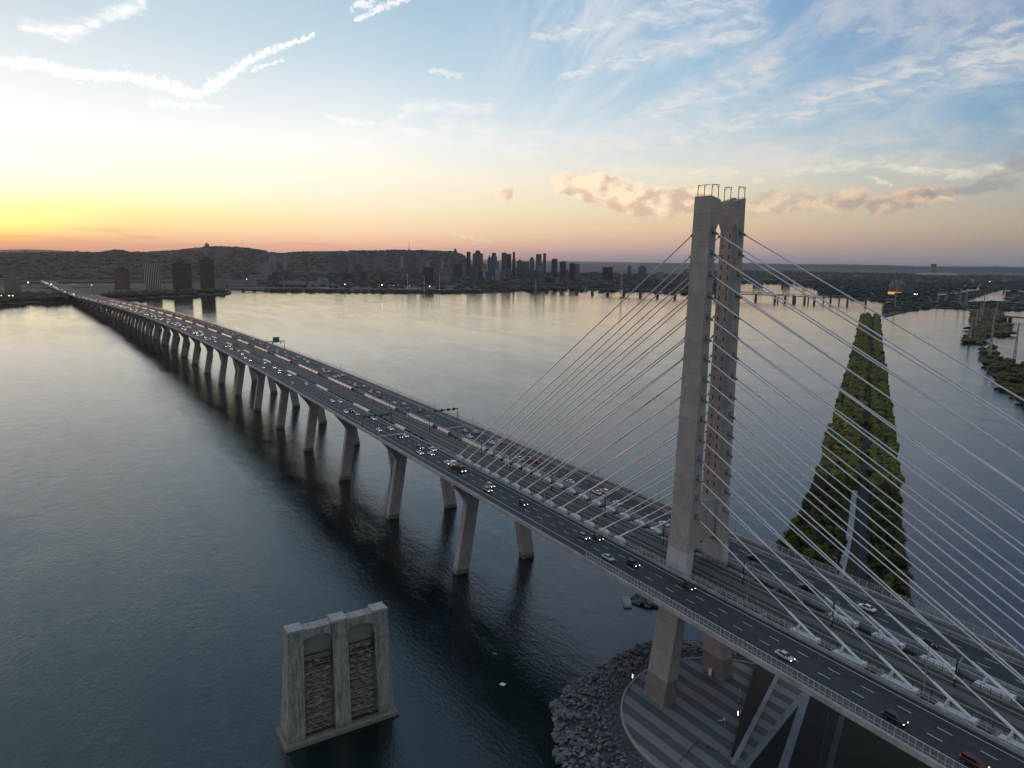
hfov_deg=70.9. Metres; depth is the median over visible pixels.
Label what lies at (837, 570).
embankment tree
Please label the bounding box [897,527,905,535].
embankment tree
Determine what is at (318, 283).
warehouse
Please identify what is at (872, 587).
embankment tree
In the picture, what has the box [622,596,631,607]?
moored float
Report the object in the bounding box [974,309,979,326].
transmission tower
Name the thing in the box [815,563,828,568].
embankment tree
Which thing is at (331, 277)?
city building
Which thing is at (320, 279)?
city building
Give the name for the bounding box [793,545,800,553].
embankment tree
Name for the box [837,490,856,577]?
embankment path
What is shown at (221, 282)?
warehouse
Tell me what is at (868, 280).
city building
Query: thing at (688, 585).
car
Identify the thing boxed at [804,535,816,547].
embankment tree
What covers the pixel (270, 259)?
office tower
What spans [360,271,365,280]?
city building
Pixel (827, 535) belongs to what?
embankment tree
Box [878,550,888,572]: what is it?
embankment tree
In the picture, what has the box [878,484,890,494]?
embankment tree
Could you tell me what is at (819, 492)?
embankment tree
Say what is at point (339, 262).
office tower
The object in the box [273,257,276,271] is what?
office tower
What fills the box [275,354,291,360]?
curved screen
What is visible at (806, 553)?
embankment tree
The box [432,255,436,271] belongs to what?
office tower
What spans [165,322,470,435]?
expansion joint
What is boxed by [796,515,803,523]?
embankment tree
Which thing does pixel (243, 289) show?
channel bridge
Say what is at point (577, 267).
office tower
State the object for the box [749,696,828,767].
dark bed
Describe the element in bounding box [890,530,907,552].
embankment tree
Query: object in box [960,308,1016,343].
marsh island scrub
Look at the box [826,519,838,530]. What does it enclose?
embankment tree
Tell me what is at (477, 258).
office tower
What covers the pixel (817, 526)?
embankment tree
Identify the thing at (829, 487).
embankment tree
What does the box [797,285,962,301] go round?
park island ground
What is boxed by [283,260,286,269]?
office tower
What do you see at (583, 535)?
car
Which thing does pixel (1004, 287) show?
seaway bridge
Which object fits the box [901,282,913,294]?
angular hall
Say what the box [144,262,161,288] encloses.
apartment tower
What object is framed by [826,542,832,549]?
embankment tree
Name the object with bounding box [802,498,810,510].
embankment tree
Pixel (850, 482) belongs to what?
embankment tree
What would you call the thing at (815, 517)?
embankment tree
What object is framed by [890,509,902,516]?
embankment tree
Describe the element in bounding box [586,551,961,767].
safety fence
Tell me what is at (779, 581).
safety fence
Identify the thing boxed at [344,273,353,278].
city building
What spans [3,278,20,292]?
apartment block
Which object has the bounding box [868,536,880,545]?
embankment tree
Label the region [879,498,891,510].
embankment tree
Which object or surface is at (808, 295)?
approach viaduct
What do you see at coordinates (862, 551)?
embankment road
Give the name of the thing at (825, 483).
embankment tree
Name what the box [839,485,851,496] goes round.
embankment tree
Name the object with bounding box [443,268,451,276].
city building
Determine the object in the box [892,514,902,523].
embankment tree
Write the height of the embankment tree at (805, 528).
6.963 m
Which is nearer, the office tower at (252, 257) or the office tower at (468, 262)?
the office tower at (252, 257)
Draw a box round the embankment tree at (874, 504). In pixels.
[870,502,881,510]
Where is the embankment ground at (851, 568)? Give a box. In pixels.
[763,316,930,767]
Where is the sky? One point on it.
(859, 132)
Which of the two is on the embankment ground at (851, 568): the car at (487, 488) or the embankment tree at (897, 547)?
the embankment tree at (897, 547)
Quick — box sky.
[0,0,1023,266]
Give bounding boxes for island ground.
[0,286,230,305]
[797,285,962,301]
[969,326,1010,344]
[978,350,1023,404]
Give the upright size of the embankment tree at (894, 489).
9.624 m
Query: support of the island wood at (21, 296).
on the island ground at (98, 291)
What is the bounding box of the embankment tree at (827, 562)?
[823,558,834,571]
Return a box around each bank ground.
[882,288,1023,316]
[1006,292,1023,302]
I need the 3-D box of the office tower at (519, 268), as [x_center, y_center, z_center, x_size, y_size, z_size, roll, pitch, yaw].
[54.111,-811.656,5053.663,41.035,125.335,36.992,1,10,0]
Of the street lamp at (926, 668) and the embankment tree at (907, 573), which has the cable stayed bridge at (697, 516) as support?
the street lamp at (926, 668)
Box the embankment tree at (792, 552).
[784,548,797,558]
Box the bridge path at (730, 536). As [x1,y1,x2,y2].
[100,296,1023,661]
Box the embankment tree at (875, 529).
[868,527,883,536]
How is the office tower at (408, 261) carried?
on the wooded mountain
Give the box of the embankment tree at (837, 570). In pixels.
[833,560,842,573]
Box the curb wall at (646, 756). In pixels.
[620,657,754,767]
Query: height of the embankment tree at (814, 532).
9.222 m
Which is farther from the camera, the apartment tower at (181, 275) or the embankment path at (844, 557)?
the apartment tower at (181, 275)
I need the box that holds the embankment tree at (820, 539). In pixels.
[816,535,824,544]
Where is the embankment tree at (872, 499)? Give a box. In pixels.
[870,495,879,503]
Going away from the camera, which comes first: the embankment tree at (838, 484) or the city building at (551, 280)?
the embankment tree at (838, 484)
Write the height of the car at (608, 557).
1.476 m
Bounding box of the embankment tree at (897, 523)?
[894,520,900,529]
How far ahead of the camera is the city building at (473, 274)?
3818.90 m
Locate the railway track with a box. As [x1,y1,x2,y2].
[81,295,1023,738]
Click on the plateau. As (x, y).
(264, 269)
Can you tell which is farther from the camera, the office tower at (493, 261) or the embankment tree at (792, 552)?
the office tower at (493, 261)
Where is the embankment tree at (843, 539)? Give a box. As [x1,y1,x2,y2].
[836,534,847,546]
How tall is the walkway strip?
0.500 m
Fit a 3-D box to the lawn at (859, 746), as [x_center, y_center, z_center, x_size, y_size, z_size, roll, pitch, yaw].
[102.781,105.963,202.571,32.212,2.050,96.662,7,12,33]
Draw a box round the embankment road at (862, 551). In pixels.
[856,328,870,632]
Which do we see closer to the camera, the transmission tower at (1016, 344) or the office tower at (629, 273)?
the transmission tower at (1016, 344)
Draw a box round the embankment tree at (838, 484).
[829,477,841,487]
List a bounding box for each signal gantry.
[362,413,391,426]
[434,408,457,419]
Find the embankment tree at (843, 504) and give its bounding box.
[837,502,849,513]
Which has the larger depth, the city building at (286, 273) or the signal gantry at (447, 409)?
the city building at (286, 273)
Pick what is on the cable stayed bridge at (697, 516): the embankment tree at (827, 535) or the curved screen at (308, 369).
the curved screen at (308, 369)
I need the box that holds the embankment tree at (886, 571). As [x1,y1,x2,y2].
[883,569,892,577]
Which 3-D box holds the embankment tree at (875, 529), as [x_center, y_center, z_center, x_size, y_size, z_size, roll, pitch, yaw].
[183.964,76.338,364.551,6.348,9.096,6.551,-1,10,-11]
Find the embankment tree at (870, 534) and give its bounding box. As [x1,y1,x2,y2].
[867,531,877,542]
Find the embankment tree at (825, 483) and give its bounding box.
[822,478,829,490]
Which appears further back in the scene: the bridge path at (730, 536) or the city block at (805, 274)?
the city block at (805, 274)
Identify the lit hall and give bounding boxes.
[888,287,901,294]
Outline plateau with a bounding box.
[0,253,271,282]
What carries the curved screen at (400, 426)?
on the cable stayed bridge at (697, 516)
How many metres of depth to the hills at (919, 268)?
16107.09 m
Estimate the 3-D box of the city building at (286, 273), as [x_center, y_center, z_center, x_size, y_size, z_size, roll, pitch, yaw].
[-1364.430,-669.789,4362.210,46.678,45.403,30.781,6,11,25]
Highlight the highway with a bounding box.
[39,281,92,295]
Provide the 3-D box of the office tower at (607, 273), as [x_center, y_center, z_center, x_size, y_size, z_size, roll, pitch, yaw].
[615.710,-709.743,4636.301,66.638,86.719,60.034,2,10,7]
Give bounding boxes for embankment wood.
[813,312,904,489]
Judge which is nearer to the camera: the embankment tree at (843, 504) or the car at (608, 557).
the car at (608, 557)
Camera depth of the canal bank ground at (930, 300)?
2381.77 m
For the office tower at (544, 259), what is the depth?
5023.28 m
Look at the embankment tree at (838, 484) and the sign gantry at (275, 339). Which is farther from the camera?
the sign gantry at (275, 339)
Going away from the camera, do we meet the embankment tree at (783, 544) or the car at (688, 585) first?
the car at (688, 585)
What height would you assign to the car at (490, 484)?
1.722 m
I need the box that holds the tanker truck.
[450,460,465,472]
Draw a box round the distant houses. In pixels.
[0,250,1023,291]
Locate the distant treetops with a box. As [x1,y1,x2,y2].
[0,246,1023,293]
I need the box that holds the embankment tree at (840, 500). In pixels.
[837,496,848,507]
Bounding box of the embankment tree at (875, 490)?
[868,488,880,496]
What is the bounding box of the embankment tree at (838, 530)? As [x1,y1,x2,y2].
[833,524,845,536]
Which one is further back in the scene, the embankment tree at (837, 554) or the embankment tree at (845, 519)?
the embankment tree at (845, 519)
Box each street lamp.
[744,563,753,604]
[922,643,933,695]
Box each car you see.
[483,486,491,492]
[486,482,494,487]
[518,499,527,505]
[578,532,589,539]
[591,534,602,540]
[592,490,601,494]
[600,488,609,493]
[602,553,614,560]
[626,558,639,567]
[658,521,669,526]
[680,581,695,590]
[747,554,761,561]
[774,649,794,661]
[799,584,815,592]
[857,603,876,611]
[882,708,907,726]
[920,638,939,648]
[959,750,989,767]
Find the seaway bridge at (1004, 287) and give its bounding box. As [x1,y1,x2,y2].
[985,286,1023,291]
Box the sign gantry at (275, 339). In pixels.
[265,337,284,349]
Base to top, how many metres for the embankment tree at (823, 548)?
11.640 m
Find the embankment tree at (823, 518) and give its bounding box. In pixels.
[816,514,829,525]
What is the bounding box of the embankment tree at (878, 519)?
[868,513,884,529]
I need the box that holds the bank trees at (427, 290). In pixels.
[268,279,779,291]
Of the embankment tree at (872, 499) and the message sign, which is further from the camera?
the message sign
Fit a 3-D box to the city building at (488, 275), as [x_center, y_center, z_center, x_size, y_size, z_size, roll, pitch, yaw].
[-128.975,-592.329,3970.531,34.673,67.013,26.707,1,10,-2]
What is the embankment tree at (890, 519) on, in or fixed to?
on the embankment ground at (851, 568)
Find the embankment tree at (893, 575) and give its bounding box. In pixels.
[886,573,897,587]
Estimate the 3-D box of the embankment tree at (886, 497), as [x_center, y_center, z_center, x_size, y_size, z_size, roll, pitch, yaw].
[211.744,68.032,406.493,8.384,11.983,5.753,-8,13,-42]
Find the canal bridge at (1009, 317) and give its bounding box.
[995,315,1023,319]
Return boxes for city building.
[268,274,277,279]
[282,270,291,276]
[309,272,316,277]
[316,273,325,279]
[317,277,328,281]
[328,275,335,279]
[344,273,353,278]
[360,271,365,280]
[376,267,382,276]
[380,272,387,281]
[423,267,432,283]
[440,276,449,282]
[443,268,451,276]
[450,276,456,282]
[454,263,461,276]
[470,266,477,283]
[482,263,486,271]
[485,271,491,280]
[504,269,510,278]
[530,270,541,284]
[541,273,546,279]
[545,277,554,284]
[648,280,654,285]
[656,272,664,280]
[863,279,872,282]
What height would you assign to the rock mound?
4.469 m
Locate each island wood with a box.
[0,287,228,302]
[798,278,966,301]
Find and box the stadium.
[915,273,960,275]
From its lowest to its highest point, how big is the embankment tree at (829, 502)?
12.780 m
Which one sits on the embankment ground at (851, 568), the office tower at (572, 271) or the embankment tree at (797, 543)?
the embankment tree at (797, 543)
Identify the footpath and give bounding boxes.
[826,714,844,767]
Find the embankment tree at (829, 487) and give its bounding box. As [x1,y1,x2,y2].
[827,485,836,496]
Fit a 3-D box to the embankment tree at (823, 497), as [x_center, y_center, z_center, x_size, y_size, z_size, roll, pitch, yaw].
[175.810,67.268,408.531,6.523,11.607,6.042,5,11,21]
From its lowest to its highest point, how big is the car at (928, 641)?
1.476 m
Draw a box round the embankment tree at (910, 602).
[899,595,915,607]
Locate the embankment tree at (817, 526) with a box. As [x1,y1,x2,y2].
[811,521,822,534]
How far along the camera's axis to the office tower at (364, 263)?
5124.77 m
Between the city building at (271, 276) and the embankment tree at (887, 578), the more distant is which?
the city building at (271, 276)
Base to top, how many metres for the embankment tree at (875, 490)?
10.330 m
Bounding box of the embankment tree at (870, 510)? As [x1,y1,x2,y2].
[868,505,879,513]
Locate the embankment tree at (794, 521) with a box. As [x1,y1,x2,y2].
[789,517,799,533]
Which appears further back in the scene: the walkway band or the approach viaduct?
the approach viaduct
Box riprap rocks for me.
[549,640,753,767]
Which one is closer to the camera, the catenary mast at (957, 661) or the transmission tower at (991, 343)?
the catenary mast at (957, 661)
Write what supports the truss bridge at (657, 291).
in the water
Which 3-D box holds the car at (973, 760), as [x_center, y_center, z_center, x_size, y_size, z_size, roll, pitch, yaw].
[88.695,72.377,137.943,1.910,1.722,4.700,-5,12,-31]
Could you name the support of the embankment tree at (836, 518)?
on the embankment ground at (851, 568)
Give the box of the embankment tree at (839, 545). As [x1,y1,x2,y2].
[831,538,844,558]
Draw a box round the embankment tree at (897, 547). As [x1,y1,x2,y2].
[893,543,905,551]
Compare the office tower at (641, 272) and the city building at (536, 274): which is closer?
the city building at (536, 274)
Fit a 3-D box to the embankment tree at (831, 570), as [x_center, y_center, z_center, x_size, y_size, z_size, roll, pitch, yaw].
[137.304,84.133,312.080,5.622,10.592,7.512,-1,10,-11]
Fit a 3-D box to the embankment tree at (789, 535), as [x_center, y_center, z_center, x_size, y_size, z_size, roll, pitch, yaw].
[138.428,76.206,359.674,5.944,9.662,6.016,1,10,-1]
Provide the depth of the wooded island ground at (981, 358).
986.10 m
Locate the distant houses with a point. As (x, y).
(217, 274)
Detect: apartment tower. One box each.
[113,267,129,288]
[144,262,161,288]
[172,262,191,289]
[199,257,214,287]
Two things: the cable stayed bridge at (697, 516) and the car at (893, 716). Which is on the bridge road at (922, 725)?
the car at (893, 716)
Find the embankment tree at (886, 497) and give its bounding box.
[882,494,893,502]
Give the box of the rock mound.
[631,593,658,607]
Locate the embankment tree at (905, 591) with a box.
[899,586,910,595]
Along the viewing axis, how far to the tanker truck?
322.20 m
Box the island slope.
[558,645,752,767]
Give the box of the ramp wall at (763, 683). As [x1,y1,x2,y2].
[731,663,779,764]
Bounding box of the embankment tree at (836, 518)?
[831,508,844,523]
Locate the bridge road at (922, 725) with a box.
[76,295,1023,767]
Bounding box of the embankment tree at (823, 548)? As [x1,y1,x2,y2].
[811,544,830,559]
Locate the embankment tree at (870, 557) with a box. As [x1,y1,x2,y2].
[865,547,879,563]
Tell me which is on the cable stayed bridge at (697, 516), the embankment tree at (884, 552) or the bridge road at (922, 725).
the bridge road at (922, 725)
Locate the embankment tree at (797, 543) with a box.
[792,530,808,553]
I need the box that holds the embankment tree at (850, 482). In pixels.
[845,479,853,489]
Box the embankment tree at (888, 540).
[880,528,891,543]
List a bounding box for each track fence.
[231,343,1019,738]
[239,341,1022,708]
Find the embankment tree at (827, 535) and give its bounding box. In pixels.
[818,528,833,541]
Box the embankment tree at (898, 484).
[889,482,901,491]
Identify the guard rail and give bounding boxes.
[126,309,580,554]
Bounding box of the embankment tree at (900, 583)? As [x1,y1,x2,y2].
[895,580,908,593]
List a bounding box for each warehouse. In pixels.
[215,279,230,285]
[231,280,256,285]
[279,281,305,285]
[308,282,328,285]
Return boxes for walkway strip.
[739,692,806,767]
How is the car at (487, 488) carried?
on the bridge road at (922, 725)
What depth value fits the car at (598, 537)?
245.98 m
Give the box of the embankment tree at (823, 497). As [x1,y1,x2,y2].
[816,493,827,506]
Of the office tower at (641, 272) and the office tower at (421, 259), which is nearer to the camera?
the office tower at (641, 272)
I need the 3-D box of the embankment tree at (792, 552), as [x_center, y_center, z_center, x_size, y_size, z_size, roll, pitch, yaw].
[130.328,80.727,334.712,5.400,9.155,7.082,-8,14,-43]
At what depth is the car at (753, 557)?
230.86 m
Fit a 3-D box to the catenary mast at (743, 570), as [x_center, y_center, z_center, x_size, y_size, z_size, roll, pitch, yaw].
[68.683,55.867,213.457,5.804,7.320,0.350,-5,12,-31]
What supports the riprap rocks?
on the island slope
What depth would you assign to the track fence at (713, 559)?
222.68 m
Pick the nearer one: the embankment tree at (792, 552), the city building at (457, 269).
the embankment tree at (792, 552)
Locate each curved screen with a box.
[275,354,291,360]
[298,364,317,373]
[316,384,329,391]
[328,377,352,389]
[353,403,370,412]
[365,394,396,409]
[395,424,406,429]
[407,413,435,427]
[437,427,450,435]
[462,438,487,452]
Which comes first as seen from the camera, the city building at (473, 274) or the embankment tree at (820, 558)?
the embankment tree at (820, 558)
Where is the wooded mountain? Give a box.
[102,246,472,275]
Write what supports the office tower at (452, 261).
on the wooded mountain
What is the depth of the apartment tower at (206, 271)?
2726.38 m
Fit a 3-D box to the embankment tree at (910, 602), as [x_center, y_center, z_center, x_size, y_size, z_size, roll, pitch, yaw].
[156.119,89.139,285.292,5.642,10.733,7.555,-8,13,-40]
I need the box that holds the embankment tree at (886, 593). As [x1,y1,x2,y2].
[880,589,895,599]
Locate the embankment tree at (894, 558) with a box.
[882,553,900,569]
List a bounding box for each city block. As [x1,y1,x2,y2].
[753,275,763,282]
[783,270,790,281]
[803,272,807,281]
[1006,280,1023,290]
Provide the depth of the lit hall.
3266.01 m
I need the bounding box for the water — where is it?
[0,259,1023,767]
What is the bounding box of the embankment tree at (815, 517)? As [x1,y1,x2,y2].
[813,514,818,522]
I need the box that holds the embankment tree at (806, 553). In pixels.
[802,548,814,560]
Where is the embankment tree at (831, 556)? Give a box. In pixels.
[827,554,836,560]
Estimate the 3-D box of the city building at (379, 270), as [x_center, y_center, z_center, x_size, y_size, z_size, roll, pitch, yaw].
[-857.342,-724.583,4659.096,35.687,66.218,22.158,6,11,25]
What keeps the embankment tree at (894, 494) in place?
on the embankment ground at (851, 568)
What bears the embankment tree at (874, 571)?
on the embankment ground at (851, 568)
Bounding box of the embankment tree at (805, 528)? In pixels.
[802,525,811,532]
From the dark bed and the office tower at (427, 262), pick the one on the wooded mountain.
the office tower at (427, 262)
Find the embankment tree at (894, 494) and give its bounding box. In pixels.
[888,490,899,496]
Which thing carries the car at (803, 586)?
on the bridge road at (922, 725)
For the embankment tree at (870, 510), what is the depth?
394.96 m
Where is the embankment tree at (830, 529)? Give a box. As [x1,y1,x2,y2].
[825,525,835,538]
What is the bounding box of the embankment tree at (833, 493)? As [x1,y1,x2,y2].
[828,490,838,498]
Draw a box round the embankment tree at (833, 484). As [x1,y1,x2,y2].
[831,481,838,490]
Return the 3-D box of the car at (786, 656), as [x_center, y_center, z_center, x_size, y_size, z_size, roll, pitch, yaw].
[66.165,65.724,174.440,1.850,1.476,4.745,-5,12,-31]
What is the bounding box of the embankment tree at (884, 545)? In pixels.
[880,540,890,550]
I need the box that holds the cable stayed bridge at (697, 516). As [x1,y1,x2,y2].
[71,184,1023,767]
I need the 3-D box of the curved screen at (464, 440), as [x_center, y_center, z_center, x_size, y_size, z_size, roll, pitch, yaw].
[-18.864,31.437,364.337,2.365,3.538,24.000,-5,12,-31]
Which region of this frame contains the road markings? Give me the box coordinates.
[84,298,1022,767]
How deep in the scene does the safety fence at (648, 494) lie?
288.09 m
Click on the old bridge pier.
(336, 675)
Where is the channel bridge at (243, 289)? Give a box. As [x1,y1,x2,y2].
[233,288,279,290]
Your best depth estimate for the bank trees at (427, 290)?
2904.36 m
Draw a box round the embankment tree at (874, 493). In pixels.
[868,491,877,501]
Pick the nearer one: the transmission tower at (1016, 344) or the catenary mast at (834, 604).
the catenary mast at (834, 604)
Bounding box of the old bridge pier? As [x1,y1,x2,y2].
[275,601,398,752]
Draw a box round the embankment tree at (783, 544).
[775,536,788,552]
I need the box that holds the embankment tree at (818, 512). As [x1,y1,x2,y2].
[811,505,824,517]
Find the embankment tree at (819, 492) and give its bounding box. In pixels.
[816,490,823,496]
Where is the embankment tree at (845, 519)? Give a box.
[840,517,848,525]
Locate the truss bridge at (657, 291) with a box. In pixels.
[526,286,894,303]
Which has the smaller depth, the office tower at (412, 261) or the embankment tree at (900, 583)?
the embankment tree at (900, 583)
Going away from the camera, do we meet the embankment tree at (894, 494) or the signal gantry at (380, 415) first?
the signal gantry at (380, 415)
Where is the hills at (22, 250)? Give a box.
[0,249,79,252]
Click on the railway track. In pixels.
(947, 687)
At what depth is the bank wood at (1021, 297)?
3078.04 m
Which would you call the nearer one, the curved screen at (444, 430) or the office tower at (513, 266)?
the curved screen at (444, 430)
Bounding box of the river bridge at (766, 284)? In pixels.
[713,282,796,287]
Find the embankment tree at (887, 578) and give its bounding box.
[881,575,894,587]
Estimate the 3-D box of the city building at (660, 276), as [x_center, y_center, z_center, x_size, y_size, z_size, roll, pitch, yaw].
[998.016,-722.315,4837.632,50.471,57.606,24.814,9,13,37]
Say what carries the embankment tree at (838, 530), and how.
on the embankment ground at (851, 568)
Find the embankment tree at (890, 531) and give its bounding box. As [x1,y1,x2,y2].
[882,527,895,542]
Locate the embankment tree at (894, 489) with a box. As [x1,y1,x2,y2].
[887,486,898,494]
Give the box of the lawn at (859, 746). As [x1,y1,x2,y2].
[819,708,922,767]
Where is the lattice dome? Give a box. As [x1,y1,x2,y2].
[889,279,905,286]
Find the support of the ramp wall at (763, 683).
on the plaza
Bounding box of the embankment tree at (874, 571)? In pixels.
[864,563,876,578]
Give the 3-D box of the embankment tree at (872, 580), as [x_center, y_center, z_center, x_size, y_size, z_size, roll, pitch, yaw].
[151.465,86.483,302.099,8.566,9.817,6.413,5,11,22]
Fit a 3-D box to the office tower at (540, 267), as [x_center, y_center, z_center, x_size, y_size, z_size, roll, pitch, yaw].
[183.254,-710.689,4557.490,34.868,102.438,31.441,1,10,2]
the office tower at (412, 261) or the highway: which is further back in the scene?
the office tower at (412, 261)
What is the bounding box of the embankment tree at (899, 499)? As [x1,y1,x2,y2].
[893,495,903,503]
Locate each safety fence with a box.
[150,306,1023,650]
[428,441,1023,747]
[463,435,1023,695]
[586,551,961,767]
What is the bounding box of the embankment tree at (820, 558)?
[814,552,827,563]
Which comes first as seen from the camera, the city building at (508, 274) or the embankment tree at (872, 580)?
the embankment tree at (872, 580)
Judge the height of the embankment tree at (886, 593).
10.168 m
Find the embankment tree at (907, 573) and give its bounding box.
[896,569,914,580]
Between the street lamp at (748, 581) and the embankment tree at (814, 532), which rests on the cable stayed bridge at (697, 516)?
the street lamp at (748, 581)
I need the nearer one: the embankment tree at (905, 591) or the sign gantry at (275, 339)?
the embankment tree at (905, 591)
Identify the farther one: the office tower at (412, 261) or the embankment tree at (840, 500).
the office tower at (412, 261)
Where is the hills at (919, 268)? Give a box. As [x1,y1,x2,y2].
[642,263,1023,272]
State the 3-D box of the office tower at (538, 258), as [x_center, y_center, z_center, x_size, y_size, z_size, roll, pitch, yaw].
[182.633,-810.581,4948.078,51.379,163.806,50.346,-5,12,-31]
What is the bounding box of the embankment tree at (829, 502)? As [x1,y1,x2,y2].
[825,497,837,514]
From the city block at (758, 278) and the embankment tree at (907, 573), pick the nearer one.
the embankment tree at (907, 573)
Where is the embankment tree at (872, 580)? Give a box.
[862,577,881,586]
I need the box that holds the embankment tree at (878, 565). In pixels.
[873,555,884,575]
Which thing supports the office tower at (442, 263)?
on the wooded mountain
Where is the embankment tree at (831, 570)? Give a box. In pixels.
[823,565,834,573]
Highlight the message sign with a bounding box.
[227,337,237,346]
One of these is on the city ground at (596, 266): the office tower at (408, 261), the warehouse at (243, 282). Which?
the warehouse at (243, 282)
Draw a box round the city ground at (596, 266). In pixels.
[0,260,1023,292]
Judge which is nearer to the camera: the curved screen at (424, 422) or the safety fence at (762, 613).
the safety fence at (762, 613)
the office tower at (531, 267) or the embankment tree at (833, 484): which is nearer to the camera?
the embankment tree at (833, 484)
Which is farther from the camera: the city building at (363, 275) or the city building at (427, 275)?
the city building at (363, 275)
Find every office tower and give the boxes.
[250,255,254,261]
[269,256,272,270]
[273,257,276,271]
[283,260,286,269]
[334,254,345,273]
[348,257,354,272]
[363,256,366,271]
[374,254,384,271]
[394,255,397,272]
[400,254,403,271]
[406,253,409,271]
[410,252,415,271]
[419,249,423,272]
[425,259,429,266]
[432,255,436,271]
[441,259,443,271]
[451,256,454,272]
[466,252,470,275]
[473,250,482,270]
[488,255,490,270]
[491,253,496,276]
[495,268,500,279]
[501,253,506,269]
[506,254,510,268]
[512,252,514,275]
[517,259,522,276]
[522,262,528,276]
[529,257,533,277]
[536,254,541,269]
[538,264,543,272]
[543,253,545,273]
[551,258,557,276]
[560,261,565,278]
[569,263,574,280]
[575,264,579,279]
[602,267,612,280]
[627,266,630,278]
[638,266,646,278]
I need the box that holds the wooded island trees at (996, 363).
[977,344,1023,403]
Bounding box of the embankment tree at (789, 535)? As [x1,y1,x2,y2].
[783,528,795,540]
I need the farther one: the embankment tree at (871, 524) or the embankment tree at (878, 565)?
the embankment tree at (871, 524)
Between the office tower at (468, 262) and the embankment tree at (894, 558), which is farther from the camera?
the office tower at (468, 262)
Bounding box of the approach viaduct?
[776,294,841,301]
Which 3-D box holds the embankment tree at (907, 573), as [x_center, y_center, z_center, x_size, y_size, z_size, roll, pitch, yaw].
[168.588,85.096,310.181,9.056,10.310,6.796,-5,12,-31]
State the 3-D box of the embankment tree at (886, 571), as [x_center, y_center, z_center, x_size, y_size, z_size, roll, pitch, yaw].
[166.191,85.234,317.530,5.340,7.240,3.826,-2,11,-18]
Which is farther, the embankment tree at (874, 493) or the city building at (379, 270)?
the city building at (379, 270)
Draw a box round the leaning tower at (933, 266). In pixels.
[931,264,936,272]
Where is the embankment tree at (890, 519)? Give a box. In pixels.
[882,516,893,527]
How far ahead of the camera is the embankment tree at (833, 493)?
419.79 m
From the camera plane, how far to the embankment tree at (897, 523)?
368.39 m
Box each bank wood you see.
[881,285,1023,312]
[1003,293,1023,303]
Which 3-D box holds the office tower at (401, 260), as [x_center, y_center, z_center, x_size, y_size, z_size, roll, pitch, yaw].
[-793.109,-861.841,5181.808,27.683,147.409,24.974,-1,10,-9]
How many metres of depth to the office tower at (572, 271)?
4530.37 m
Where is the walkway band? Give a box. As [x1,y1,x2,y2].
[778,692,809,767]
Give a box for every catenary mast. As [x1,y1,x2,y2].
[658,524,669,544]
[738,560,749,583]
[827,601,840,626]
[951,657,963,686]
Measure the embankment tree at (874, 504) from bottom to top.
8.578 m
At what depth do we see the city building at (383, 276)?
3836.95 m
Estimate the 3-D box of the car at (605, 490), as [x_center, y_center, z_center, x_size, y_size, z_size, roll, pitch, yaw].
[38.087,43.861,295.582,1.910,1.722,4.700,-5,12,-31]
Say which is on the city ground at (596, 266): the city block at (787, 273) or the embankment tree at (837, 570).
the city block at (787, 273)
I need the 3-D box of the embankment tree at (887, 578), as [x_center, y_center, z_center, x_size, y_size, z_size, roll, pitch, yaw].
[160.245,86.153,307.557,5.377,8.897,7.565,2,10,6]
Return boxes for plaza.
[622,659,829,767]
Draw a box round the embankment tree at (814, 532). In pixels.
[810,529,817,536]
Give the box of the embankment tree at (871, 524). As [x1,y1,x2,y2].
[866,521,876,533]
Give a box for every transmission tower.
[968,316,972,338]
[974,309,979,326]
[988,314,998,358]
[1012,322,1019,360]
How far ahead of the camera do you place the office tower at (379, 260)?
5142.08 m
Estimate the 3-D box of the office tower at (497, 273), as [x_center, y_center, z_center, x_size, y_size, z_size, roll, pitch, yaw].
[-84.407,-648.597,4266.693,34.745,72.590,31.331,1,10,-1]
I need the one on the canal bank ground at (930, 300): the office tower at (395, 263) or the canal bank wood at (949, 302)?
the canal bank wood at (949, 302)
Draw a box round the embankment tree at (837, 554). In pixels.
[834,549,841,558]
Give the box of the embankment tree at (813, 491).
[810,488,816,498]
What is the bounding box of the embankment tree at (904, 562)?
[895,554,912,569]
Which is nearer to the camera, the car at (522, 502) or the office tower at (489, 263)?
the car at (522, 502)
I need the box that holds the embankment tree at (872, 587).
[865,583,882,592]

